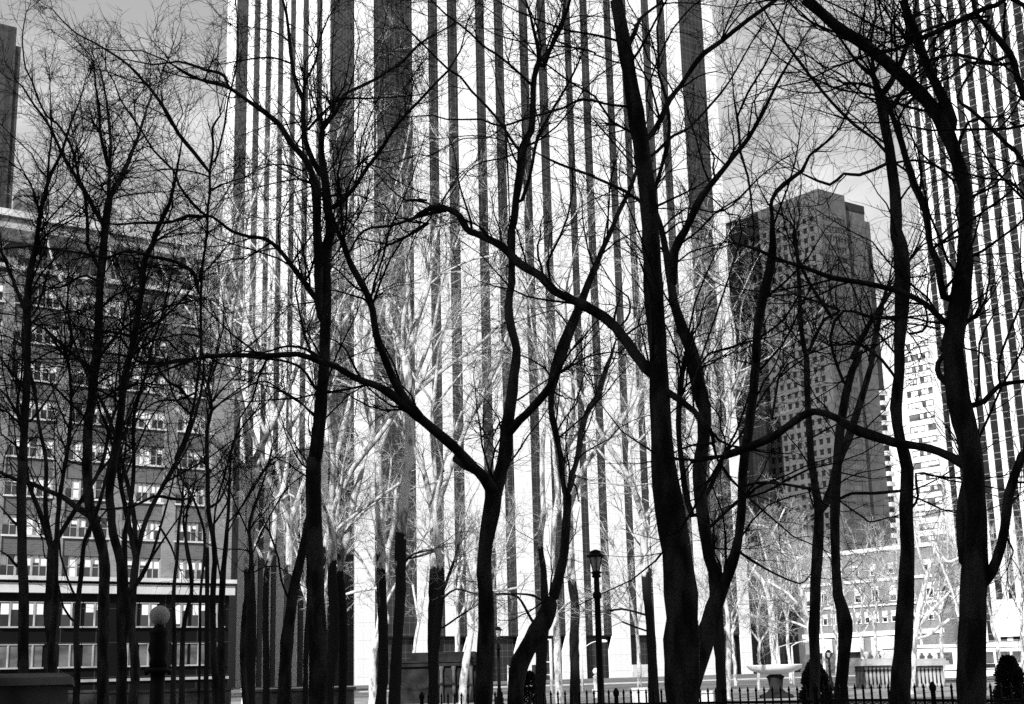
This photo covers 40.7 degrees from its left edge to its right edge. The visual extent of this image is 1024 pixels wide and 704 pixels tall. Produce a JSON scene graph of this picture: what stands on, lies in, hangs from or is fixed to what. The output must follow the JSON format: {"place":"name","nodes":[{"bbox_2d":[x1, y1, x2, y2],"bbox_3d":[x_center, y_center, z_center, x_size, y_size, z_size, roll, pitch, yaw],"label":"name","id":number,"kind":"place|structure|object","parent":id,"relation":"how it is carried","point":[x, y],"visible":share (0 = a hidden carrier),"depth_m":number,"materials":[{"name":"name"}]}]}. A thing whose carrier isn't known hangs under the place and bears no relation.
{"place":"outdoors","nodes":[
{"label":"outdoors","id":0,"kind":"place"},
{"bbox_2d":[0,673,74,703],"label":"stone block","id":1,"kind":"structure","parent":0,"point":[35,688],"depth_m":13.61,"materials":[{"name":"grey stone"}]},
{"bbox_2d":[0,0,923,543],"label":"sky","id":2,"kind":"structure","parent":0,"point":[138,10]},
{"bbox_2d":[222,0,753,687],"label":"office tower","id":3,"kind":"structure","parent":0,"point":[620,652],"depth_m":340.86,"materials":[{"name":"concrete"}]},
{"bbox_2d":[231,672,1007,703],"bbox_3d":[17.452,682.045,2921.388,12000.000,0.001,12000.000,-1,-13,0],"label":"ground","id":4,"kind":"structure","parent":0,"point":[745,684],"depth_m":153.01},
{"bbox_2d":[0,23,20,208],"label":"dark high rise","id":5,"kind":"structure","parent":4,"relation":"on","point":[11,119],"depth_m":221.40,"materials":[{"name":"grey concrete"}]},
{"bbox_2d":[0,194,165,672],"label":"plane tree","id":6,"kind":"object","parent":4,"relation":"on","point":[54,618],"visible":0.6,"depth_m":26.64,"materials":[{"name":"black plant"}]},
{"bbox_2d":[6,345,177,703],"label":"plane tree","id":7,"kind":"object","parent":4,"relation":"on","point":[77,666],"visible":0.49,"depth_m":27.75,"materials":[{"name":"black plant"}]},
{"bbox_2d":[0,0,185,673],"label":"plane tree","id":8,"kind":"object","parent":4,"relation":"on","point":[21,564],"visible":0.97,"depth_m":24.57,"materials":[{"name":"black plant"}]},
{"bbox_2d":[0,230,209,672],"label":"plane tree","id":9,"kind":"object","parent":4,"relation":"on","point":[48,534],"visible":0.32,"depth_m":41.79,"materials":[{"name":"black plant"}]},
{"bbox_2d":[0,207,242,690],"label":"brick office block","id":10,"kind":"structure","parent":4,"relation":"on","point":[160,569],"depth_m":129.88,"materials":[{"name":"grey brick"}]},
{"bbox_2d":[0,601,17,627],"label":"window","id":11,"kind":"structure","parent":10,"relation":"in","point":[8,609],"depth_m":122.52,"materials":[{"name":"grey glass"}]},
{"bbox_2d":[0,644,17,668],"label":"window","id":12,"kind":"structure","parent":10,"relation":"in","point":[8,652],"depth_m":121.84,"materials":[{"name":"grey glass"}]},
{"bbox_2d":[0,554,46,575],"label":"window","id":13,"kind":"structure","parent":10,"relation":"in","point":[37,564],"depth_m":124.64,"materials":[{"name":"grey glass"}]},
{"bbox_2d":[1,514,49,537],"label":"window","id":14,"kind":"structure","parent":10,"relation":"in","point":[10,529],"depth_m":124.54,"materials":[{"name":"grey glass"}]},
{"bbox_2d":[29,602,44,627],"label":"window","id":15,"kind":"structure","parent":10,"relation":"in","point":[36,619],"depth_m":123.94,"materials":[{"name":"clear glass"}]},
{"bbox_2d":[61,556,98,576],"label":"window","id":16,"kind":"structure","parent":10,"relation":"in","point":[90,569],"depth_m":127.45,"materials":[{"name":"grey glass"}]},
{"bbox_2d":[65,478,105,500],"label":"window","id":17,"kind":"structure","parent":10,"relation":"in","point":[77,487],"depth_m":128.66,"materials":[{"name":"white glass"}]},
{"bbox_2d":[62,517,109,539],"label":"window","id":18,"kind":"structure","parent":10,"relation":"in","point":[71,532],"depth_m":127.97,"materials":[{"name":"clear glass"}]},
{"bbox_2d":[123,482,163,503],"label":"window","id":19,"kind":"structure","parent":10,"relation":"in","point":[139,489],"depth_m":132.38,"materials":[{"name":"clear glass"}]},
{"bbox_2d":[128,558,159,577],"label":"window","id":20,"kind":"structure","parent":10,"relation":"in","point":[153,570],"depth_m":131.16,"materials":[{"name":"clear glass"}]},
{"bbox_2d":[174,559,204,578],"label":"window","id":21,"kind":"structure","parent":10,"relation":"in","point":[197,564],"depth_m":133.52,"materials":[{"name":"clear glass"}]},
{"bbox_2d":[174,522,210,542],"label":"window","id":22,"kind":"structure","parent":10,"relation":"in","point":[195,530],"depth_m":134.40,"materials":[{"name":"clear glass"}]},
{"bbox_2d":[0,0,246,703],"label":"plane tree","id":23,"kind":"object","parent":4,"relation":"on","point":[102,686],"visible":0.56,"depth_m":33.99,"materials":[{"name":"black plant"}]},
{"bbox_2d":[3,59,270,703],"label":"plane tree","id":24,"kind":"object","parent":4,"relation":"on","point":[123,607],"visible":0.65,"depth_m":26.29,"materials":[{"name":"black plant"}]},
{"bbox_2d":[0,191,285,703],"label":"plane tree","id":25,"kind":"object","parent":4,"relation":"on","point":[135,541],"visible":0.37,"depth_m":40.01,"materials":[{"name":"black plant"}]},
{"bbox_2d":[0,0,310,703],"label":"plane tree","id":26,"kind":"object","parent":4,"relation":"on","point":[199,279],"visible":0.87,"depth_m":25.41,"materials":[{"name":"black plant"}]},
{"bbox_2d":[144,606,171,703],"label":"globe lamp","id":27,"kind":"object","parent":4,"relation":"on","point":[158,651],"visible":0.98,"depth_m":26.28,"materials":[{"name":"black metal"}]},
{"bbox_2d":[144,389,272,703],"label":"plane tree","id":28,"kind":"object","parent":4,"relation":"on","point":[173,668],"visible":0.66,"depth_m":32.35,"materials":[{"name":"black plant"}]},
{"bbox_2d":[163,416,261,703],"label":"plane tree","id":29,"kind":"object","parent":4,"relation":"on","point":[181,700],"visible":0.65,"depth_m":29.47,"materials":[{"name":"black plant"}]},
{"bbox_2d":[1,3,430,703],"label":"plane tree","id":30,"kind":"object","parent":4,"relation":"on","point":[251,643],"visible":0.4,"depth_m":50.30,"materials":[{"name":"black plant"}]},
{"bbox_2d":[122,237,310,703],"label":"plane tree","id":31,"kind":"object","parent":4,"relation":"on","point":[214,668],"visible":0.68,"depth_m":29.10,"materials":[{"name":"black plant"}]},
{"bbox_2d":[139,161,309,703],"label":"plane tree","id":32,"kind":"object","parent":4,"relation":"on","point":[206,664],"visible":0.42,"depth_m":46.33,"materials":[{"name":"black plant"}]},
{"bbox_2d":[165,366,342,703],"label":"plane tree","id":33,"kind":"object","parent":4,"relation":"on","point":[243,675],"visible":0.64,"depth_m":33.58,"materials":[{"name":"black plant"}]},
{"bbox_2d":[183,329,358,703],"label":"plane tree","id":34,"kind":"object","parent":4,"relation":"on","point":[220,618],"visible":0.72,"depth_m":30.63,"materials":[{"name":"black plant"}]},
{"bbox_2d":[215,353,351,703],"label":"plane tree","id":35,"kind":"object","parent":4,"relation":"on","point":[285,665],"visible":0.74,"depth_m":25.62,"materials":[{"name":"black plant"}]},
{"bbox_2d":[60,0,536,703],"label":"plane tree","id":36,"kind":"object","parent":4,"relation":"on","point":[316,614],"visible":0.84,"depth_m":25.48,"materials":[{"name":"black plant"}]},
{"bbox_2d":[254,287,365,703],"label":"plane tree","id":37,"kind":"object","parent":4,"relation":"on","point":[266,653],"visible":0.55,"depth_m":56.78,"materials":[{"name":"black plant"}]},
{"bbox_2d":[127,6,567,703],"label":"plane tree","id":38,"kind":"object","parent":4,"relation":"on","point":[333,616],"visible":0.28,"depth_m":56.07,"materials":[{"name":"black plant"}]},
{"bbox_2d":[322,406,400,578],"bbox_3d":[-6.640,8.607,58.705,3.853,13.632,4.654,-1,-13,0],"label":"plane tree","id":39,"kind":"object","parent":4,"relation":"on","point":[325,542],"visible":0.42,"depth_m":58.82,"materials":[{"name":"grey plant"}]},
{"bbox_2d":[289,387,447,703],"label":"plane tree","id":40,"kind":"object","parent":4,"relation":"on","point":[348,523],"visible":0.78,"depth_m":56.03,"materials":[{"name":"grey plant"}]},
{"bbox_2d":[38,0,701,703],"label":"plane tree","id":41,"kind":"object","parent":4,"relation":"on","point":[494,482],"visible":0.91,"depth_m":21.52,"materials":[{"name":"black plant"}]},
{"bbox_2d":[287,216,452,703],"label":"plane tree","id":42,"kind":"object","parent":4,"relation":"on","point":[305,666],"visible":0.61,"depth_m":47.45,"materials":[{"name":"black plant"}]},
{"bbox_2d":[308,96,556,703],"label":"plane tree","id":43,"kind":"object","parent":4,"relation":"on","point":[400,559],"visible":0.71,"depth_m":48.43,"materials":[{"name":"black plant"}]},
{"bbox_2d":[310,71,581,703],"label":"plane tree","id":44,"kind":"object","parent":4,"relation":"on","point":[383,666],"visible":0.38,"depth_m":60.74,"materials":[{"name":"black plant"}]},
{"bbox_2d":[365,300,538,703],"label":"plane tree","id":45,"kind":"object","parent":4,"relation":"on","point":[438,614],"visible":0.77,"depth_m":55.14,"materials":[{"name":"grey plant"}]},
{"bbox_2d":[333,121,617,703],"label":"plane tree","id":46,"kind":"object","parent":4,"relation":"on","point":[432,591],"visible":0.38,"depth_m":58.38,"materials":[{"name":"plant"}]},
{"bbox_2d":[427,306,605,703],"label":"plane tree","id":47,"kind":"object","parent":4,"relation":"on","point":[541,669],"visible":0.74,"depth_m":54.59,"materials":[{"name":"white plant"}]},
{"bbox_2d":[226,0,887,703],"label":"plane tree","id":48,"kind":"object","parent":4,"relation":"on","point":[680,648],"visible":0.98,"depth_m":17.90,"materials":[{"name":"black plant"}]},
{"bbox_2d":[451,69,684,703],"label":"plane tree","id":49,"kind":"object","parent":4,"relation":"on","point":[539,627],"visible":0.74,"depth_m":26.99,"materials":[{"name":"black plant"}]},
{"bbox_2d":[524,381,660,701],"bbox_3d":[3.997,8.370,61.642,7.666,14.896,3.697,3,-14,-18],"label":"plane tree","id":50,"kind":"object","parent":4,"relation":"on","point":[648,546],"visible":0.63,"depth_m":61.53,"materials":[{"name":"grey plant"}]},
{"bbox_2d":[586,549,604,702],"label":"street lamp","id":51,"kind":"object","parent":4,"relation":"on","point":[595,561],"visible":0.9,"depth_m":30.39,"materials":[{"name":"black metal"}]},
{"bbox_2d":[472,177,727,701],"bbox_3d":[5.277,4.098,62.311,16.799,23.453,10.780,6,-15,-28],"label":"plane tree","id":52,"kind":"object","parent":4,"relation":"on","point":[651,649],"visible":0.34,"depth_m":59.75,"materials":[{"name":"plant"}]},
{"bbox_2d":[419,685,813,703],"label":"iron fence","id":53,"kind":"object","parent":4,"relation":"on","point":[723,690],"visible":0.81,"depth_m":25.53,"materials":[{"name":"black metal"}]},
{"bbox_2d":[573,204,830,700],"bbox_3d":[7.976,3.720,52.507,10.317,19.615,7.843,3,-14,-19],"label":"plane tree","id":54,"kind":"object","parent":4,"relation":"on","point":[719,665],"visible":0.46,"depth_m":52.48,"materials":[{"name":"plant"}]},
{"bbox_2d":[659,539,770,685],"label":"plane tree","id":55,"kind":"object","parent":4,"relation":"on","point":[734,663],"visible":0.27,"depth_m":125.10,"materials":[{"name":"white plant"}]},
{"bbox_2d":[661,190,788,678],"bbox_3d":[8.354,3.189,55.285,4.232,22.116,5.918,7,-15,-31],"label":"plane tree","id":56,"kind":"object","parent":4,"relation":"on","point":[717,552],"visible":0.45,"depth_m":56.49,"materials":[{"name":"plant"}]},
{"bbox_2d":[567,0,933,687],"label":"plane tree","id":57,"kind":"object","parent":4,"relation":"on","point":[695,366],"visible":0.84,"depth_m":20.82,"materials":[{"name":"black plant"}]},
{"bbox_2d":[726,234,785,673],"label":"glass annex","id":58,"kind":"object","parent":4,"relation":"on","point":[755,461],"visible":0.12,"depth_m":384.16,"materials":[{"name":"grey glass"}]},
{"bbox_2d":[503,0,1023,703],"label":"plane tree","id":59,"kind":"object","parent":4,"relation":"on","point":[977,572],"visible":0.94,"depth_m":16.51,"materials":[{"name":"black plant"}]},
{"bbox_2d":[747,512,840,682],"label":"plane tree","id":60,"kind":"object","parent":4,"relation":"on","point":[788,646],"visible":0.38,"depth_m":137.50,"materials":[{"name":"white plant"}]},
{"bbox_2d":[726,189,899,671],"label":"brick high rise","id":61,"kind":"structure","parent":4,"relation":"on","point":[823,446],"depth_m":403.08,"materials":[{"name":"black"}]},
{"bbox_2d":[738,214,870,628],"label":"windows","id":62,"kind":"structure","parent":61,"relation":"in","point":[812,229],"depth_m":403.12,"materials":[{"name":"grey glass"}]},
{"bbox_2d":[798,659,833,703],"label":"conical bush","id":63,"kind":"object","parent":4,"relation":"on","point":[824,677],"visible":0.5,"depth_m":31.91,"materials":[{"name":"black plant"}]},
{"bbox_2d":[755,530,885,627],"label":"plane tree","id":64,"kind":"object","parent":4,"relation":"on","point":[822,607],"visible":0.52,"depth_m":115.23,"materials":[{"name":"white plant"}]},
{"bbox_2d":[642,168,1004,703],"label":"plane tree","id":65,"kind":"object","parent":4,"relation":"on","point":[814,625],"visible":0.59,"depth_m":30.63,"materials":[{"name":"black plant"}]},
{"bbox_2d":[786,518,885,674],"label":"plane tree","id":66,"kind":"object","parent":4,"relation":"on","point":[833,609],"visible":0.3,"depth_m":147.12,"materials":[{"name":"white plant"}]},
{"bbox_2d":[684,0,1023,703],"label":"plane tree","id":67,"kind":"object","parent":4,"relation":"on","point":[900,680],"visible":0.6,"depth_m":21.36,"materials":[{"name":"black plant"}]},
{"bbox_2d":[823,516,898,665],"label":"plane tree","id":68,"kind":"object","parent":4,"relation":"on","point":[874,624],"visible":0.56,"depth_m":132.91,"materials":[{"name":"white plant"}]},
{"bbox_2d":[703,98,1023,703],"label":"plane tree","id":69,"kind":"object","parent":4,"relation":"on","point":[844,624],"visible":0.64,"depth_m":26.08,"materials":[{"name":"black plant"}]},
{"bbox_2d":[849,651,892,688],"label":"stone balustrade","id":70,"kind":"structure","parent":4,"relation":"on","point":[868,672],"depth_m":93.47,"materials":[{"name":"stone"}]},
{"bbox_2d":[721,0,1023,234],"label":"plane tree","id":71,"kind":"object","parent":4,"relation":"on","point":[1006,49],"visible":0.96,"depth_m":16.00,"materials":[{"name":"black plant"}]},
{"bbox_2d":[797,542,957,672],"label":"brick hotel","id":72,"kind":"structure","parent":4,"relation":"on","point":[885,628],"depth_m":281.38,"materials":[{"name":"white paint"}]},
{"bbox_2d":[857,505,924,605],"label":"plane tree","id":73,"kind":"object","parent":4,"relation":"on","point":[884,563],"visible":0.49,"depth_m":120.15,"materials":[{"name":"white plant"}]},
{"bbox_2d":[862,512,958,644],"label":"plane tree","id":74,"kind":"object","parent":4,"relation":"on","point":[925,605],"visible":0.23,"depth_m":157.56,"materials":[{"name":"white plant"}]},
{"bbox_2d":[812,682,1023,703],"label":"iron fence","id":75,"kind":"object","parent":4,"relation":"on","point":[932,689],"visible":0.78,"depth_m":22.32,"materials":[{"name":"black metal"}]},
{"bbox_2d":[882,644,956,677],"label":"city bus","id":76,"kind":"object","parent":4,"relation":"on","point":[950,670],"visible":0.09,"depth_m":115.74,"materials":[{"name":"white paint"}]},
{"bbox_2d":[916,651,949,687],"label":"stone pavilion","id":77,"kind":"structure","parent":4,"relation":"on","point":[926,674],"depth_m":93.39,"materials":[{"name":"stone"}]},
{"bbox_2d":[899,0,1023,644],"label":"striped tower","id":78,"kind":"structure","parent":4,"relation":"on","point":[1008,632],"depth_m":273.45,"materials":[{"name":"concrete"}]},
{"bbox_2d":[915,493,1009,621],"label":"plane tree","id":79,"kind":"object","parent":4,"relation":"on","point":[953,553],"visible":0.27,"depth_m":130.25,"materials":[{"name":"white plant"}]},
{"bbox_2d":[992,654,1023,702],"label":"conical bush","id":80,"kind":"object","parent":4,"relation":"on","point":[1004,672],"visible":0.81,"depth_m":28.98,"materials":[{"name":"black plant"}]},
{"bbox_2d":[994,500,1023,676],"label":"plane tree","id":81,"kind":"object","parent":4,"relation":"on","point":[1021,607],"visible":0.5,"depth_m":121.42,"materials":[{"name":"white plant"}]},
{"bbox_2d":[231,682,1023,703],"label":"path","id":82,"kind":"structure","parent":0,"point":[919,692],"depth_m":82.39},
{"bbox_2d":[109,688,232,703],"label":"stone parapet","id":83,"kind":"structure","parent":82,"relation":"on","point":[190,696],"depth_m":63.15,"materials":[{"name":"grey stone"}]},
{"bbox_2d":[221,433,389,609],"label":"plane tree","id":84,"kind":"object","parent":82,"relation":"on","point":[304,589],"visible":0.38,"depth_m":95.54,"materials":[{"name":"grey plant"}]},
{"bbox_2d":[255,687,355,703],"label":"stone parapet","id":85,"kind":"structure","parent":82,"relation":"on","point":[296,695],"depth_m":62.15,"materials":[{"name":"grey stone"}]},
{"bbox_2d":[120,113,539,703],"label":"plane tree","id":86,"kind":"object","parent":82,"relation":"on","point":[289,561],"visible":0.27,"depth_m":64.04,"materials":[{"name":"plant"}]},
{"bbox_2d":[298,429,430,703],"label":"plane tree","id":87,"kind":"object","parent":82,"relation":"on","point":[372,690],"visible":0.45,"depth_m":73.30,"materials":[{"name":"white plant"}]},
{"bbox_2d":[322,450,467,602],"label":"plane tree","id":88,"kind":"object","parent":82,"relation":"on","point":[374,564],"visible":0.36,"depth_m":98.40,"materials":[{"name":"white plant"}]},
{"bbox_2d":[390,509,461,652],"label":"plane tree","id":89,"kind":"object","parent":82,"relation":"on","point":[419,615],"visible":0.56,"depth_m":89.97,"materials":[{"name":"white plant"}]},
{"bbox_2d":[400,651,476,703],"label":"park kiosk","id":90,"kind":"object","parent":82,"relation":"on","point":[415,680],"visible":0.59,"depth_m":81.70,"materials":[{"name":"stone"}]},
{"bbox_2d":[415,500,492,651],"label":"plane tree","id":91,"kind":"object","parent":82,"relation":"on","point":[456,630],"visible":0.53,"depth_m":90.60,"materials":[{"name":"white plant"}]},
{"bbox_2d":[392,470,548,630],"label":"plane tree","id":92,"kind":"object","parent":82,"relation":"on","point":[497,535],"visible":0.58,"depth_m":91.91,"materials":[{"name":"white plant"}]},
{"bbox_2d":[441,491,549,703],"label":"plane tree","id":93,"kind":"object","parent":82,"relation":"on","point":[465,665],"visible":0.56,"depth_m":74.76,"materials":[{"name":"white plant"}]},
{"bbox_2d":[524,385,645,702],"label":"plane tree","id":94,"kind":"object","parent":82,"relation":"on","point":[557,656],"visible":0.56,"depth_m":74.90,"materials":[{"name":"white plant"}]},
{"bbox_2d":[444,186,748,703],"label":"plane tree","id":95,"kind":"object","parent":82,"relation":"on","point":[574,659],"visible":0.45,"depth_m":65.13,"materials":[{"name":"plant"}]},
{"bbox_2d":[577,485,662,687],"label":"plane tree","id":96,"kind":"object","parent":82,"relation":"on","point":[639,670],"visible":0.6,"depth_m":93.93,"materials":[{"name":"white plant"}]},
{"bbox_2d":[689,487,802,698],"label":"plane tree","id":97,"kind":"object","parent":82,"relation":"on","point":[727,627],"visible":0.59,"depth_m":74.31,"materials":[{"name":"white plant"}]},
{"bbox_2d":[699,502,835,653],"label":"plane tree","id":98,"kind":"object","parent":82,"relation":"on","point":[803,608],"visible":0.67,"depth_m":80.79,"materials":[{"name":"white plant"}]},
{"bbox_2d":[698,521,846,689],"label":"plane tree","id":99,"kind":"object","parent":82,"relation":"on","point":[758,657],"visible":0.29,"depth_m":101.98,"materials":[{"name":"white plant"}]},
{"bbox_2d":[747,664,801,698],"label":"fountain","id":100,"kind":"object","parent":82,"relation":"on","point":[775,677],"visible":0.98,"depth_m":72.25,"materials":[{"name":"stone"}]},
{"bbox_2d":[718,473,833,664],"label":"plane tree","id":101,"kind":"object","parent":82,"relation":"on","point":[773,654],"visible":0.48,"depth_m":95.42,"materials":[{"name":"white plant"}]},
{"bbox_2d":[774,533,916,658],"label":"plane tree","id":102,"kind":"object","parent":82,"relation":"on","point":[858,632],"visible":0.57,"depth_m":105.68,"materials":[{"name":"white plant"}]},
{"bbox_2d":[823,496,1010,684],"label":"plane tree","id":103,"kind":"object","parent":82,"relation":"on","point":[940,606],"visible":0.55,"depth_m":101.71,"materials":[{"name":"white plant"}]},
{"bbox_2d":[883,467,996,693],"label":"plane tree","id":104,"kind":"object","parent":82,"relation":"on","point":[919,621],"visible":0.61,"depth_m":74.05,"materials":[{"name":"white plant"}]},
{"bbox_2d":[924,519,1023,660],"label":"plane tree","id":105,"kind":"object","parent":82,"relation":"on","point":[993,628],"visible":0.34,"depth_m":104.78,"materials":[{"name":"white plant"}]},
{"bbox_2d":[904,265,949,542],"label":"banded building","id":106,"kind":"structure","parent":0,"point":[926,428],"depth_m":306.97,"materials":[{"name":"concrete"}]},
{"bbox_2d":[955,644,1020,675],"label":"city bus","id":107,"kind":"object","parent":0,"point":[992,657],"visible":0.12,"depth_m":123.81,"materials":[{"name":"white paint"}]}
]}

